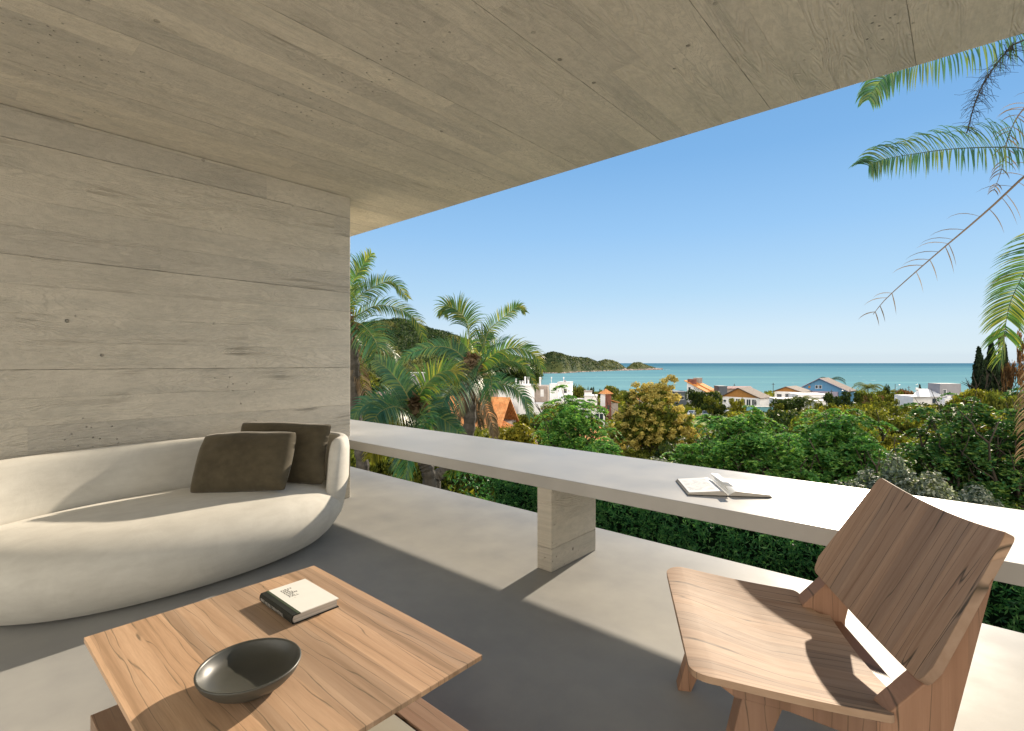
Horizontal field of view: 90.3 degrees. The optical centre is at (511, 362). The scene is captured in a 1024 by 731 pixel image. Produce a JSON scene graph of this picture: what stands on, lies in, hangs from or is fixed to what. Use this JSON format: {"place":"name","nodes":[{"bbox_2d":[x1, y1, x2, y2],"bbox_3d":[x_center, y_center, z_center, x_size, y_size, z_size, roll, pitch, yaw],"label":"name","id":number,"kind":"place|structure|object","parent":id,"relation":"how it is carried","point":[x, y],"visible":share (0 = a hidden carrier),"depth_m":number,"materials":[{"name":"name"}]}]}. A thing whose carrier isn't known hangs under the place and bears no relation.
{"place":"outdoors","nodes":[
{"label":"outdoors","id":0,"kind":"place"},
{"bbox_2d":[363,323,538,384],"bbox_3d":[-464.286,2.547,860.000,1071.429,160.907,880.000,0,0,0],"label":"hill","id":1,"kind":"structure","parent":0,"point":[410,364],"depth_m":651.10,"materials":[{"name":"plant"}]},
{"bbox_2d":[358,317,653,383],"bbox_3d":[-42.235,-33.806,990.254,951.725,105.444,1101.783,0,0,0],"label":"hillside forest","id":2,"kind":"object","parent":1,"relation":"on","point":[432,332],"visible":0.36,"depth_m":814.37,"materials":[{"name":"green plant"}]},
{"bbox_2d":[0,467,1023,730],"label":"terrace floor","id":3,"kind":"structure","parent":0,"point":[590,641],"depth_m":2.41,"materials":[{"name":"concrete"}]},
{"bbox_2d":[0,103,349,497],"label":"concrete side wall","id":4,"kind":"structure","parent":3,"relation":"on","point":[151,292],"depth_m":3.58,"materials":[{"name":"concrete"}]},
{"bbox_2d":[0,0,1023,236],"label":"ceiling","id":5,"kind":"structure","parent":4,"relation":"on","point":[380,113],"depth_m":2.69,"materials":[{"name":"concrete"}]},
{"bbox_2d":[0,432,349,625],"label":"curved sofa","id":6,"kind":"object","parent":3,"relation":"on","point":[83,532],"visible":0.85,"depth_m":2.81,"materials":[{"name":"beige fabric"}]},
{"bbox_2d":[190,432,295,492],"bbox_3d":[-1.764,0.653,3.364,0.622,0.419,0.208,-2,-32,-2],"label":"cushion","id":7,"kind":"object","parent":6,"relation":"on","point":[243,462],"visible":0.98,"depth_m":3.27,"materials":[{"name":"brown fabric"}]},
{"bbox_2d":[241,422,330,483],"bbox_3d":[-1.636,0.636,3.619,0.677,0.438,0.195,1,-18,4],"label":"cushion","id":8,"kind":"object","parent":6,"relation":"on","point":[308,463],"visible":0.48,"depth_m":3.56,"materials":[{"name":"brown fabric"}]},
{"bbox_2d":[84,566,481,730],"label":"coffee table","id":9,"kind":"object","parent":3,"relation":"on","point":[367,662],"visible":0.91,"depth_m":1.64,"materials":[{"name":"brown wood"}]},
{"bbox_2d":[193,637,300,703],"bbox_3d":[-0.773,0.917,1.502,0.282,0.066,0.282,0,0,41],"label":"bowl","id":10,"kind":"object","parent":9,"relation":"on","point":[247,671],"visible":1,"depth_m":1.53,"materials":[{"name":"ceramic"}]},
{"bbox_2d":[259,579,338,624],"bbox_3d":[-0.838,0.932,2.002,0.272,0.035,0.189,0,0,41],"label":"hardcover book","id":11,"kind":"object","parent":9,"relation":"on","point":[296,602],"visible":1,"depth_m":1.97,"materials":[{"name":"white paper"}]},
{"bbox_2d":[348,419,1023,586],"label":"concrete ledge","id":12,"kind":"object","parent":3,"relation":"on","point":[572,485],"visible":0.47,"depth_m":3.05,"materials":[{"name":"concrete"}]},
{"bbox_2d":[676,473,771,497],"bbox_3d":[1.127,0.655,2.754,0.412,0.052,0.323,0,0,8],"label":"open book","id":13,"kind":"object","parent":12,"relation":"on","point":[719,485],"visible":1,"depth_m":2.69,"materials":[{"name":"white paper"}]},
{"bbox_2d":[667,478,1014,730],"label":"lounge chair","id":14,"kind":"object","parent":3,"relation":"on","point":[906,579],"visible":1,"depth_m":1.45,"materials":[{"name":"brown wood"}]},
{"bbox_2d":[542,353,652,372],"bbox_3d":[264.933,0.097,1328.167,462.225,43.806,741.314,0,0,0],"label":"headland","id":15,"kind":"structure","parent":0,"point":[560,369],"depth_m":1063.34,"materials":[{"name":"plant"}]},
{"bbox_2d":[543,368,662,372],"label":"shore rocks","id":16,"kind":"object","parent":15,"relation":"on","point":[624,369],"visible":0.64,"depth_m":1330.64,"materials":[{"name":"stone"}]},
{"bbox_2d":[360,374,938,500],"bbox_3d":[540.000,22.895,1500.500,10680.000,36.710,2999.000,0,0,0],"label":"ground","id":17,"kind":"structure","parent":0,"point":[482,495],"depth_m":36.32,"materials":[{"name":"plant"}]},
{"bbox_2d":[360,383,388,395],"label":"leafy tree","id":18,"kind":"object","parent":17,"relation":"on","point":[379,386],"visible":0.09,"depth_m":108.22,"materials":[{"name":"green plant"}]},
{"bbox_2d":[350,449,406,476],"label":"leafy tree","id":19,"kind":"object","parent":17,"relation":"on","point":[382,467],"visible":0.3,"depth_m":29.34,"materials":[{"name":"green plant"}]},
{"bbox_2d":[350,247,427,470],"bbox_3d":[-4.519,1.351,14.877,3.882,9.779,2.704,0,0,26],"label":"palm tree","id":20,"kind":"object","parent":17,"relation":"on","point":[360,360],"visible":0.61,"depth_m":14.90,"materials":[{"name":"green plant"}]},
{"bbox_2d":[350,352,470,487],"bbox_3d":[-1.868,2.600,9.674,2.545,5.776,2.770,0,0,-16],"label":"palm tree","id":21,"kind":"object","parent":17,"relation":"on","point":[408,404],"visible":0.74,"depth_m":10.39,"materials":[{"name":"green plant"}]},
{"bbox_2d":[403,461,449,483],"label":"leafy tree","id":22,"kind":"object","parent":17,"relation":"on","point":[419,480],"visible":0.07,"depth_m":29.62,"materials":[{"name":"green plant"}]},
{"bbox_2d":[440,471,496,494],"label":"shrubby tree","id":23,"kind":"object","parent":17,"relation":"on","point":[475,480],"visible":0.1,"depth_m":28.85,"materials":[{"name":"green plant"}]},
{"bbox_2d":[397,291,547,488],"bbox_3d":[-1.248,2.009,13.201,3.580,7.936,4.337,0,0,28],"label":"palm tree","id":24,"kind":"object","parent":17,"relation":"on","point":[468,398],"visible":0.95,"depth_m":13.46,"materials":[{"name":"green plant"}]},
{"bbox_2d":[448,395,518,429],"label":"orange tiled house","id":25,"kind":"structure","parent":17,"relation":"on","point":[504,410],"depth_m":79.67,"materials":[{"name":"tile"}]},
{"bbox_2d":[474,424,510,437],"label":"leafy tree","id":26,"kind":"object","parent":17,"relation":"on","point":[483,433],"visible":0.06,"depth_m":41.86,"materials":[{"name":"green plant"}]},
{"bbox_2d":[488,361,520,378],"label":"leafy tree","id":27,"kind":"object","parent":17,"relation":"on","point":[510,371],"visible":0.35,"depth_m":289.87,"materials":[{"name":"green plant"}]},
{"bbox_2d":[356,320,655,383],"bbox_3d":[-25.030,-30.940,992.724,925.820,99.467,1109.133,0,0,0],"label":"hillside scrub","id":28,"kind":"object","parent":17,"relation":"on","point":[391,324],"visible":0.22,"depth_m":743.59,"materials":[{"name":"plant"}]},
{"bbox_2d":[489,421,536,444],"bbox_3d":[0.361,5.367,26.208,2.889,4.842,2.697,0,0,21],"label":"bush","id":29,"kind":"object","parent":17,"relation":"on","point":[520,432],"visible":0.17,"depth_m":25.70,"materials":[{"name":"green plant"}]},
{"bbox_2d":[498,377,548,415],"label":"white apartment house","id":30,"kind":"structure","parent":17,"relation":"on","point":[541,395],"depth_m":119.83,"materials":[{"name":"paint"}]},
{"bbox_2d":[508,363,541,383],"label":"leafy tree","id":31,"kind":"object","parent":17,"relation":"on","point":[520,375],"visible":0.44,"depth_m":294.18,"materials":[{"name":"green plant"}]},
{"bbox_2d":[516,412,535,426],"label":"shrubby tree","id":32,"kind":"object","parent":17,"relation":"on","point":[523,419],"visible":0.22,"depth_m":83.24,"materials":[{"name":"green plant"}]},
{"bbox_2d":[527,412,554,427],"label":"leafy tree","id":33,"kind":"object","parent":17,"relation":"on","point":[537,419],"visible":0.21,"depth_m":76.88,"materials":[{"name":"green plant"}]},
{"bbox_2d":[536,429,550,445],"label":"shrubby tree","id":34,"kind":"object","parent":17,"relation":"on","point":[537,437],"visible":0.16,"depth_m":52.36,"materials":[{"name":"green plant"}]},
{"bbox_2d":[539,401,564,412],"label":"leafy tree","id":35,"kind":"object","parent":17,"relation":"on","point":[545,407],"visible":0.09,"depth_m":101.77,"materials":[{"name":"green plant"}]},
{"bbox_2d":[550,377,583,409],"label":"white tower house","id":36,"kind":"structure","parent":17,"relation":"on","point":[557,393],"depth_m":118.24,"materials":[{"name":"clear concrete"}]},
{"bbox_2d":[529,384,625,452],"bbox_3d":[2.422,4.003,21.249,4.038,6.232,3.925,0,0,0],"label":"feathery tree","id":37,"kind":"object","parent":17,"relation":"on","point":[567,426],"visible":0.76,"depth_m":20.48,"materials":[{"name":"green plant"}]},
{"bbox_2d":[573,383,584,397],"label":"leafy tree","id":38,"kind":"object","parent":17,"relation":"on","point":[578,391],"visible":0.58,"depth_m":148.53,"materials":[{"name":"green plant"}]},
{"bbox_2d":[584,390,605,425],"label":"stepped white house","id":39,"kind":"structure","parent":17,"relation":"on","point":[588,394],"depth_m":111.89,"materials":[{"name":"paint"}]},
{"bbox_2d":[594,385,619,399],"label":"domed tree","id":40,"kind":"object","parent":17,"relation":"on","point":[613,390],"visible":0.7,"depth_m":173.58,"materials":[{"name":"green plant"}]},
{"bbox_2d":[590,437,624,455],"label":"feathery tree","id":41,"kind":"object","parent":17,"relation":"on","point":[607,448],"visible":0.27,"depth_m":17.89,"materials":[{"name":"green plant"}]},
{"bbox_2d":[598,389,619,419],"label":"tiled tower","id":42,"kind":"structure","parent":17,"relation":"on","point":[605,396],"depth_m":129.41,"materials":[{"name":"paint"}]},
{"bbox_2d":[615,445,655,458],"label":"leafy tree","id":43,"kind":"object","parent":17,"relation":"on","point":[643,454],"visible":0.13,"depth_m":36.53,"materials":[{"name":"green plant"}]},
{"bbox_2d":[608,374,699,453],"bbox_3d":[10.560,4.992,38.064,6.675,8.371,6.842,0,0,0],"label":"golden tree","id":44,"kind":"object","parent":17,"relation":"on","point":[650,421],"visible":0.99,"depth_m":36.68,"materials":[{"name":"yellow plant"}]},
{"bbox_2d":[652,440,704,462],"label":"leafy tree","id":45,"kind":"object","parent":17,"relation":"on","point":[667,447],"visible":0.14,"depth_m":31.44,"materials":[{"name":"green plant"}]},
{"bbox_2d":[671,390,686,405],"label":"dark modern house","id":46,"kind":"structure","parent":17,"relation":"on","point":[682,399],"depth_m":189.94,"materials":[{"name":"grey glass"}]},
{"bbox_2d":[660,440,713,467],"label":"feathery tree","id":47,"kind":"object","parent":17,"relation":"on","point":[687,454],"visible":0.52,"depth_m":16.80,"materials":[{"name":"green plant"}]},
{"bbox_2d":[362,378,1017,508],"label":"undergrowth","id":48,"kind":"object","parent":17,"relation":"on","point":[687,406],"visible":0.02,"depth_m":101.49,"materials":[{"name":"green plant"}]},
{"bbox_2d":[684,378,714,403],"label":"orange roof house","id":49,"kind":"structure","parent":17,"relation":"on","point":[695,383],"depth_m":202.30,"materials":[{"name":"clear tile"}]},
{"bbox_2d":[684,388,722,410],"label":"leafy tree","id":50,"kind":"object","parent":17,"relation":"on","point":[694,397],"visible":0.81,"depth_m":148.71,"materials":[{"name":"green plant"}]},
{"bbox_2d":[703,396,721,412],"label":"shrubby tree","id":51,"kind":"object","parent":17,"relation":"on","point":[709,400],"visible":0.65,"depth_m":137.35,"materials":[{"name":"green plant"}]},
{"bbox_2d":[700,402,726,414],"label":"shrubby tree","id":52,"kind":"object","parent":17,"relation":"on","point":[704,406],"visible":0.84,"depth_m":136.42,"materials":[{"name":"green plant"}]},
{"bbox_2d":[705,413,727,428],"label":"shrubby tree","id":53,"kind":"object","parent":17,"relation":"on","point":[710,417],"visible":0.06,"depth_m":94.31,"materials":[{"name":"green plant"}]},
{"bbox_2d":[714,385,727,403],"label":"dark tank house","id":54,"kind":"structure","parent":17,"relation":"on","point":[722,389],"depth_m":196.00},
{"bbox_2d":[449,472,1023,632],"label":"clipped hedge","id":55,"kind":"object","parent":17,"relation":"on","point":[1004,609],"visible":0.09,"depth_m":4.01,"materials":[{"name":"green plant"}]},
{"bbox_2d":[728,397,745,411],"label":"shrubby tree","id":56,"kind":"object","parent":17,"relation":"on","point":[737,405],"visible":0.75,"depth_m":131.19,"materials":[{"name":"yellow plant"}]},
{"bbox_2d":[727,386,750,392],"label":"long roof house","id":57,"kind":"structure","parent":17,"relation":"on","point":[730,388],"depth_m":206.40,"materials":[{"name":"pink tile"}]},
{"bbox_2d":[675,405,803,474],"bbox_3d":[7.933,3.962,16.977,4.612,5.135,3.741,0,0,-16],"label":"feathery tree","id":58,"kind":"object","parent":17,"relation":"on","point":[735,450],"visible":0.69,"depth_m":16.57,"materials":[{"name":"green plant"}]},
{"bbox_2d":[722,387,770,409],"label":"brown roof house","id":59,"kind":"structure","parent":17,"relation":"on","point":[751,396],"depth_m":169.92,"materials":[{"name":"paint"}]},
{"bbox_2d":[728,408,769,429],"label":"leafy tree","id":60,"kind":"object","parent":17,"relation":"on","point":[733,413],"visible":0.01,"depth_m":64.83,"materials":[{"name":"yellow plant"}]},
{"bbox_2d":[746,406,772,411],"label":"teal wall","id":61,"kind":"structure","parent":17,"relation":"on","point":[764,408],"depth_m":149.93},
{"bbox_2d":[767,403,787,411],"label":"shrubby tree","id":62,"kind":"object","parent":17,"relation":"on","point":[780,406],"visible":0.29,"depth_m":124.11,"materials":[{"name":"green plant"}]},
{"bbox_2d":[742,430,824,480],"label":"feathery tree","id":63,"kind":"object","parent":17,"relation":"on","point":[785,456],"visible":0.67,"depth_m":15.31,"materials":[{"name":"green plant"}]},
{"bbox_2d":[765,409,806,432],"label":"leafy tree","id":64,"kind":"object","parent":17,"relation":"on","point":[784,418],"visible":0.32,"depth_m":61.95,"materials":[{"name":"green plant"}]},
{"bbox_2d":[769,395,807,411],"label":"leafy tree","id":65,"kind":"object","parent":17,"relation":"on","point":[792,404],"visible":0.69,"depth_m":126.38,"materials":[{"name":"green plant"}]},
{"bbox_2d":[772,386,812,396],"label":"gabled house","id":66,"kind":"structure","parent":17,"relation":"on","point":[783,391],"depth_m":182.98,"materials":[{"name":"white tile"}]},
{"bbox_2d":[788,393,824,411],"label":"white flat house","id":67,"kind":"structure","parent":17,"relation":"on","point":[816,395],"depth_m":165.37,"materials":[{"name":"paint"}]},
{"bbox_2d":[805,398,822,407],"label":"house","id":68,"kind":"structure","parent":17,"relation":"on","point":[811,401],"depth_m":139.21,"materials":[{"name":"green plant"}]},
{"bbox_2d":[812,401,834,409],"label":"shrubby tree","id":69,"kind":"object","parent":17,"relation":"on","point":[830,404],"visible":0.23,"depth_m":119.46,"materials":[{"name":"green plant"}]},
{"bbox_2d":[758,407,899,484],"bbox_3d":[10.008,3.903,15.741,4.584,5.104,4.596,0,0,0],"label":"feathery tree","id":70,"kind":"object","parent":17,"relation":"on","point":[823,444],"visible":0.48,"depth_m":15.48,"materials":[{"name":"green plant"}]},
{"bbox_2d":[802,377,856,403],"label":"blue house","id":71,"kind":"structure","parent":17,"relation":"on","point":[823,385],"depth_m":189.63,"materials":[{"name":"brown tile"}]},
{"bbox_2d":[793,405,866,430],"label":"leafy tree","id":72,"kind":"object","parent":17,"relation":"on","point":[812,415],"visible":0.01,"depth_m":43.91,"materials":[{"name":"green plant"}]},
{"bbox_2d":[787,407,878,447],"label":"leafy tree","id":73,"kind":"object","parent":17,"relation":"on","point":[790,429],"visible":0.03,"depth_m":36.41,"materials":[{"name":"green plant"}]},
{"bbox_2d":[823,391,863,406],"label":"shrubby tree","id":74,"kind":"object","parent":17,"relation":"on","point":[843,399],"visible":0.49,"depth_m":129.06,"materials":[{"name":"green plant"}]},
{"bbox_2d":[833,479,867,488],"bbox_3d":[7.186,4.014,10.845,1.012,3.097,0.975,0,0,0],"label":"bush","id":75,"kind":"object","parent":17,"relation":"on","point":[855,485],"visible":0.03,"depth_m":10.76,"materials":[{"name":"green plant"}]},
{"bbox_2d":[829,402,892,435],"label":"leafy tree","id":76,"kind":"object","parent":17,"relation":"on","point":[869,411],"visible":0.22,"depth_m":67.17,"materials":[{"name":"green plant"}]},
{"bbox_2d":[855,389,877,404],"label":"leafy tree","id":77,"kind":"object","parent":17,"relation":"on","point":[862,394],"visible":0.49,"depth_m":158.99,"materials":[{"name":"green plant"}]},
{"bbox_2d":[852,382,884,393],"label":"palm tree","id":78,"kind":"object","parent":17,"relation":"on","point":[867,387],"visible":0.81,"depth_m":174.31,"materials":[{"name":"green plant"}]},
{"bbox_2d":[830,434,918,485],"bbox_3d":[10.335,4.136,14.430,2.350,4.164,2.017,0,0,26],"label":"feathery tree","id":79,"kind":"object","parent":17,"relation":"on","point":[872,459],"visible":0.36,"depth_m":14.51,"materials":[{"name":"green plant"}]},
{"bbox_2d":[870,396,899,407],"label":"shrubby tree","id":80,"kind":"object","parent":17,"relation":"on","point":[876,399],"visible":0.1,"depth_m":110.23,"materials":[{"name":"green plant"}]},
{"bbox_2d":[876,390,903,401],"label":"shrubby tree","id":81,"kind":"object","parent":17,"relation":"on","point":[888,397],"visible":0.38,"depth_m":159.72,"materials":[{"name":"green plant"}]},
{"bbox_2d":[855,452,925,495],"bbox_3d":[8.635,3.864,11.413,1.508,3.707,1.477,0,0,0],"label":"bush","id":82,"kind":"object","parent":17,"relation":"on","point":[887,474],"visible":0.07,"depth_m":11.46,"materials":[{"name":"green plant"}]},
{"bbox_2d":[871,401,918,416],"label":"shrubby tree","id":83,"kind":"object","parent":17,"relation":"on","point":[887,403],"visible":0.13,"depth_m":101.79,"materials":[{"name":"green plant"}]},
{"bbox_2d":[879,443,913,470],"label":"leafy tree","id":84,"kind":"object","parent":17,"relation":"on","point":[894,452],"visible":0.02,"depth_m":33.59,"materials":[{"name":"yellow plant"}]},
{"bbox_2d":[874,413,920,436],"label":"leafy tree","id":85,"kind":"object","parent":17,"relation":"on","point":[896,422],"visible":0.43,"depth_m":70.80,"materials":[{"name":"green plant"}]},
{"bbox_2d":[883,433,914,453],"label":"shrubby tree","id":86,"kind":"object","parent":17,"relation":"on","point":[889,441],"visible":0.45,"depth_m":57.75,"materials":[{"name":"green plant"}]},
{"bbox_2d":[895,388,914,394],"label":"leafy tree","id":87,"kind":"object","parent":17,"relation":"on","point":[906,392],"visible":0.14,"depth_m":164.30,"materials":[{"name":"green plant"}]},
{"bbox_2d":[888,406,947,425],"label":"shrubby tree","id":88,"kind":"object","parent":17,"relation":"on","point":[893,410],"visible":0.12,"depth_m":85.72,"materials":[{"name":"green plant"}]},
{"bbox_2d":[891,468,961,501],"bbox_3d":[8.739,3.882,10.569,1.423,3.389,1.526,0,0,0],"label":"bush","id":89,"kind":"object","parent":17,"relation":"on","point":[937,489],"visible":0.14,"depth_m":10.58,"materials":[{"name":"green plant"}]},
{"bbox_2d":[894,383,960,405],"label":"white villa","id":90,"kind":"object","parent":17,"relation":"on","point":[926,395],"visible":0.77,"depth_m":140.31,"materials":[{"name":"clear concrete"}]},
{"bbox_2d":[914,418,946,438],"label":"shrubby tree","id":91,"kind":"object","parent":17,"relation":"on","point":[919,423],"visible":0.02,"depth_m":67.02,"materials":[{"name":"green plant"}]},
{"bbox_2d":[849,33,1023,462],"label":"palm tree","id":92,"kind":"object","parent":17,"relation":"on","point":[1015,314],"visible":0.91,"depth_m":8.16,"materials":[{"name":"green plant"}]},
{"bbox_2d":[937,401,964,412],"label":"leafy tree","id":93,"kind":"object","parent":17,"relation":"on","point":[941,406],"visible":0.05,"depth_m":82.78,"materials":[{"name":"green plant"}]},
{"bbox_2d":[884,390,1023,509],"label":"broadleaf tree","id":94,"kind":"object","parent":17,"relation":"on","point":[960,450],"visible":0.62,"depth_m":13.71,"materials":[{"name":"green plant"}]},
{"bbox_2d":[953,388,990,408],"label":"domed tree","id":95,"kind":"object","parent":17,"relation":"on","point":[980,394],"visible":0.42,"depth_m":91.52,"materials":[{"name":"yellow plant"}]},
{"bbox_2d":[953,481,1005,507],"bbox_3d":[10.404,4.221,11.477,1.636,3.112,1.698,0,0,0],"label":"bush","id":96,"kind":"object","parent":17,"relation":"on","point":[973,498],"visible":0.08,"depth_m":11.35,"materials":[{"name":"green plant"}]},
{"bbox_2d":[966,346,992,391],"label":"conifer","id":97,"kind":"object","parent":17,"relation":"on","point":[979,378],"visible":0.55,"depth_m":109.47,"materials":[{"name":"green plant"}]},
{"bbox_2d":[948,387,1023,508],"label":"broadleaf tree","id":98,"kind":"object","parent":17,"relation":"on","point":[1014,481],"visible":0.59,"depth_m":12.97,"materials":[{"name":"green plant"}]},
{"bbox_2d":[965,403,1022,438],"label":"shrubby tree","id":99,"kind":"object","parent":17,"relation":"on","point":[987,427],"visible":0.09,"depth_m":60.40,"materials":[{"name":"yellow plant"}]},
{"bbox_2d":[984,342,1006,394],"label":"conifer","id":100,"kind":"object","parent":17,"relation":"on","point":[995,383],"visible":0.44,"depth_m":111.81,"materials":[{"name":"green plant"}]},
{"bbox_2d":[983,388,1023,416],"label":"leafy tree","id":101,"kind":"object","parent":17,"relation":"on","point":[993,400],"visible":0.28,"depth_m":69.14,"materials":[{"name":"green plant"}]},
{"bbox_2d":[997,350,1017,395],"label":"conifer","id":102,"kind":"object","parent":17,"relation":"on","point":[999,367],"visible":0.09,"depth_m":114.41,"materials":[{"name":"green plant"}]},
{"bbox_2d":[1003,342,1014,395],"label":"conifer","id":103,"kind":"object","parent":17,"relation":"on","point":[1006,359],"visible":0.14,"depth_m":117.09,"materials":[{"name":"green plant"}]},
{"bbox_2d":[997,329,1023,396],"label":"airy tree","id":104,"kind":"object","parent":17,"relation":"on","point":[1011,371],"visible":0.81,"depth_m":100.01,"materials":[{"name":"brown plant"}]},
{"bbox_2d":[350,34,1023,362],"label":"sky","id":105,"kind":"structure","parent":0,"point":[755,238],"materials":[{"name":"blue"}]},
{"bbox_2d":[541,364,1023,393],"bbox_3d":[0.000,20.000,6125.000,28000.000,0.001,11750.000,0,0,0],"label":"sea","id":106,"kind":"structure","parent":0,"point":[762,378],"depth_m":808.92,"materials":[{"name":"liquid"}]},
{"bbox_2d":[620,363,1018,363],"bbox_3d":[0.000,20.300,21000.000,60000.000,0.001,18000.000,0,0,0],"label":"sea","id":107,"kind":"structure","parent":0,"point":[803,363],"depth_m":17256.43,"materials":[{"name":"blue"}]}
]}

